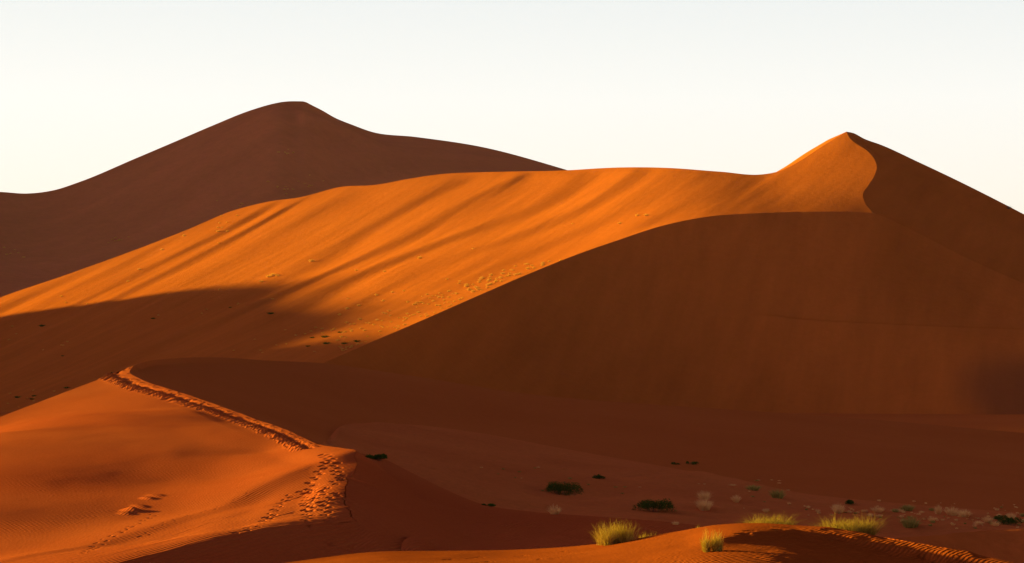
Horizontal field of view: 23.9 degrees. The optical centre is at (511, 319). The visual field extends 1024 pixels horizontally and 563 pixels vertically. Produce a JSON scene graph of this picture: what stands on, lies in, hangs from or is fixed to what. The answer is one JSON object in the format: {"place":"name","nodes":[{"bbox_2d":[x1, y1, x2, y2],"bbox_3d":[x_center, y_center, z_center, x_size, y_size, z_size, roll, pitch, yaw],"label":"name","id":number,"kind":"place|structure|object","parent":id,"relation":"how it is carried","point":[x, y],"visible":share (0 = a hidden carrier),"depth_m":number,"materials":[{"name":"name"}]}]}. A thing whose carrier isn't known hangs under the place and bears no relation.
{"place":"outdoors","nodes":[
{"label":"outdoors","id":0,"kind":"place"},
{"bbox_2d":[0,366,464,562],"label":"dune","id":1,"kind":"structure","parent":0,"point":[121,466],"depth_m":122.08,"materials":[{"name":"orange sand"}]},
{"bbox_2d":[0,101,564,296],"bbox_3d":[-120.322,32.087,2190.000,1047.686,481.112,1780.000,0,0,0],"label":"dune","id":2,"kind":"structure","parent":0,"point":[185,183],"depth_m":2081.36,"materials":[{"name":"brown sand"}]},
{"bbox_2d":[0,132,1023,413],"bbox_3d":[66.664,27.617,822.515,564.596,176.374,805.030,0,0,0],"label":"dune","id":3,"kind":"structure","parent":0,"point":[846,272],"depth_m":586.75,"materials":[{"name":"orange sand"}]},
{"bbox_2d":[0,412,1023,562],"bbox_3d":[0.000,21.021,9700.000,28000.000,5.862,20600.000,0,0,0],"label":"desert plain","id":4,"kind":"structure","parent":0,"point":[1007,422],"depth_m":466.11,"materials":[{"name":"brown sand"}]},
{"bbox_2d":[0,0,1023,213],"label":"sky","id":5,"kind":"structure","parent":0,"point":[89,88],"materials":[{"name":"white"}]},
{"bbox_2d":[344,453,703,550],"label":"spur dune","id":6,"kind":"structure","parent":0,"point":[477,526],"depth_m":121.07,"materials":[{"name":"brown sand"}]},
{"bbox_2d":[365,453,386,460],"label":"green bush","id":7,"kind":"object","parent":6,"relation":"on","point":[383,456],"visible":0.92,"depth_m":147.15,"materials":[{"name":"green plant"}]},
{"bbox_2d":[549,503,561,513],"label":"dry tuft","id":8,"kind":"object","parent":6,"relation":"on","point":[554,511],"visible":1,"depth_m":129.04,"materials":[{"name":"beige plant"}]},
{"bbox_2d":[130,357,1023,512],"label":"slip face","id":9,"kind":"object","parent":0,"point":[874,460],"visible":0.98,"depth_m":296.01},
{"bbox_2d":[287,523,1012,562],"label":"foreground dune","id":10,"kind":"structure","parent":0,"point":[762,543],"depth_m":54.32,"materials":[{"name":"orange sand"}]},
{"bbox_2d":[590,520,640,545],"bbox_3d":[2.634,5.441,62.534,1.552,0.742,1.219,0,0,0],"label":"grass clump","id":11,"kind":"object","parent":10,"relation":"on","point":[615,536],"visible":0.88,"depth_m":62.38,"materials":[{"name":"plant"}]},
{"bbox_2d":[700,531,726,551],"bbox_3d":[4.016,4.397,48.309,0.575,0.524,0.528,0,0,0],"label":"grass clump","id":12,"kind":"object","parent":10,"relation":"on","point":[714,546],"visible":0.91,"depth_m":48.25,"materials":[{"name":"plant"}]},
{"bbox_2d":[738,513,803,524],"bbox_3d":[6.418,4.996,60.381,1.975,0.460,1.280,0,0,0],"label":"grass clump","id":13,"kind":"object","parent":10,"relation":"on","point":[772,521],"visible":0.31,"depth_m":60.37,"materials":[{"name":"plant"}]},
{"bbox_2d":[807,512,890,534],"bbox_3d":[8.130,4.877,58.407,2.297,0.615,1.284,0,0,0],"label":"grass clump","id":14,"kind":"object","parent":10,"relation":"on","point":[868,529],"visible":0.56,"depth_m":58.25,"materials":[{"name":"plant"}]},
{"bbox_2d":[308,422,1023,537],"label":"valley floor","id":15,"kind":"structure","parent":0,"point":[453,460],"depth_m":219.75,"materials":[{"name":"brown sand"}]},
{"bbox_2d":[544,481,585,495],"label":"green bush","id":16,"kind":"object","parent":15,"relation":"on","point":[558,489],"visible":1,"depth_m":208.68,"materials":[{"name":"green plant"}]},
{"bbox_2d":[592,474,604,478],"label":"green bush","id":17,"kind":"object","parent":15,"relation":"on","point":[598,476],"visible":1,"depth_m":231.02,"materials":[{"name":"green plant"}]},
{"bbox_2d":[629,498,677,511],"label":"green bush","id":18,"kind":"object","parent":15,"relation":"on","point":[648,504],"visible":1,"depth_m":196.94,"materials":[{"name":"green plant"}]},
{"bbox_2d":[696,490,711,499],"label":"dry tuft","id":19,"kind":"object","parent":15,"relation":"on","point":[704,495],"visible":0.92,"depth_m":216.89,"materials":[{"name":"beige plant"}]},
{"bbox_2d":[696,497,713,510],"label":"dry tuft","id":20,"kind":"object","parent":15,"relation":"on","point":[703,506],"visible":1,"depth_m":200.52,"materials":[{"name":"beige plant"}]},
{"bbox_2d":[731,494,740,501],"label":"dry tuft","id":21,"kind":"object","parent":15,"relation":"on","point":[735,499],"visible":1,"depth_m":219.46,"materials":[{"name":"beige plant"}]},
{"bbox_2d":[744,485,763,490],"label":"dry tuft","id":22,"kind":"object","parent":15,"relation":"on","point":[753,488],"visible":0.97,"depth_m":242.00,"materials":[{"name":"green plant"}]},
{"bbox_2d":[768,488,785,498],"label":"dry tuft","id":23,"kind":"object","parent":15,"relation":"on","point":[777,494],"visible":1,"depth_m":228.29,"materials":[{"name":"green plant"}]},
{"bbox_2d":[831,503,846,512],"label":"dry tuft","id":24,"kind":"object","parent":15,"relation":"on","point":[837,510],"visible":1,"depth_m":212.66,"materials":[{"name":"beige plant"}]},
{"bbox_2d":[845,499,856,503],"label":"green bush","id":25,"kind":"object","parent":15,"relation":"on","point":[848,501],"visible":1,"depth_m":226.31,"materials":[{"name":"green plant"}]},
{"bbox_2d":[869,507,884,512],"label":"dry tuft","id":26,"kind":"object","parent":15,"relation":"on","point":[879,510],"visible":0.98,"depth_m":212.26,"materials":[{"name":"beige plant"}]},
{"bbox_2d":[898,504,916,510],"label":"dry tuft","id":27,"kind":"object","parent":15,"relation":"on","point":[906,508],"visible":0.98,"depth_m":222.64,"materials":[{"name":"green plant"}]},
{"bbox_2d":[899,515,923,527],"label":"dry tuft","id":28,"kind":"object","parent":15,"relation":"on","point":[912,523],"visible":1,"depth_m":186.67,"materials":[{"name":"green plant"}]},
{"bbox_2d":[933,505,941,513],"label":"dry tuft","id":29,"kind":"object","parent":15,"relation":"on","point":[938,511],"visible":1,"depth_m":215.35,"materials":[{"name":"beige plant"}]},
{"bbox_2d":[943,506,960,515],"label":"dry tuft","id":30,"kind":"object","parent":15,"relation":"on","point":[952,513],"visible":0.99,"depth_m":214.62,"materials":[{"name":"beige plant"}]},
{"bbox_2d":[956,509,972,516],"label":"dry tuft","id":31,"kind":"object","parent":15,"relation":"on","point":[964,514],"visible":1,"depth_m":211.43,"materials":[{"name":"beige plant"}]},
{"bbox_2d":[973,520,983,524],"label":"dry tuft","id":32,"kind":"object","parent":15,"relation":"on","point":[978,523],"visible":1,"depth_m":200.16,"materials":[{"name":"beige plant"}]},
{"bbox_2d":[981,516,993,522],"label":"dry tuft","id":33,"kind":"object","parent":15,"relation":"on","point":[989,520],"visible":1,"depth_m":209.66,"materials":[{"name":"beige plant"}]},
{"bbox_2d":[987,521,1000,525],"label":"dry tuft","id":34,"kind":"object","parent":15,"relation":"on","point":[995,524],"visible":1,"depth_m":199.72,"materials":[{"name":"beige plant"}]},
{"bbox_2d":[993,515,1007,519],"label":"green bush","id":35,"kind":"object","parent":15,"relation":"on","point":[998,517],"visible":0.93,"depth_m":210.82,"materials":[{"name":"green plant"}]},
{"bbox_2d":[996,517,1021,525],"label":"green bush","id":36,"kind":"object","parent":15,"relation":"on","point":[1010,520],"visible":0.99,"depth_m":208.34,"materials":[{"name":"green plant"}]},
{"bbox_2d":[891,529,1023,562],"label":"side dune","id":37,"kind":"structure","parent":0,"point":[1006,545],"depth_m":84.56,"materials":[{"name":"brown sand"}]}
]}

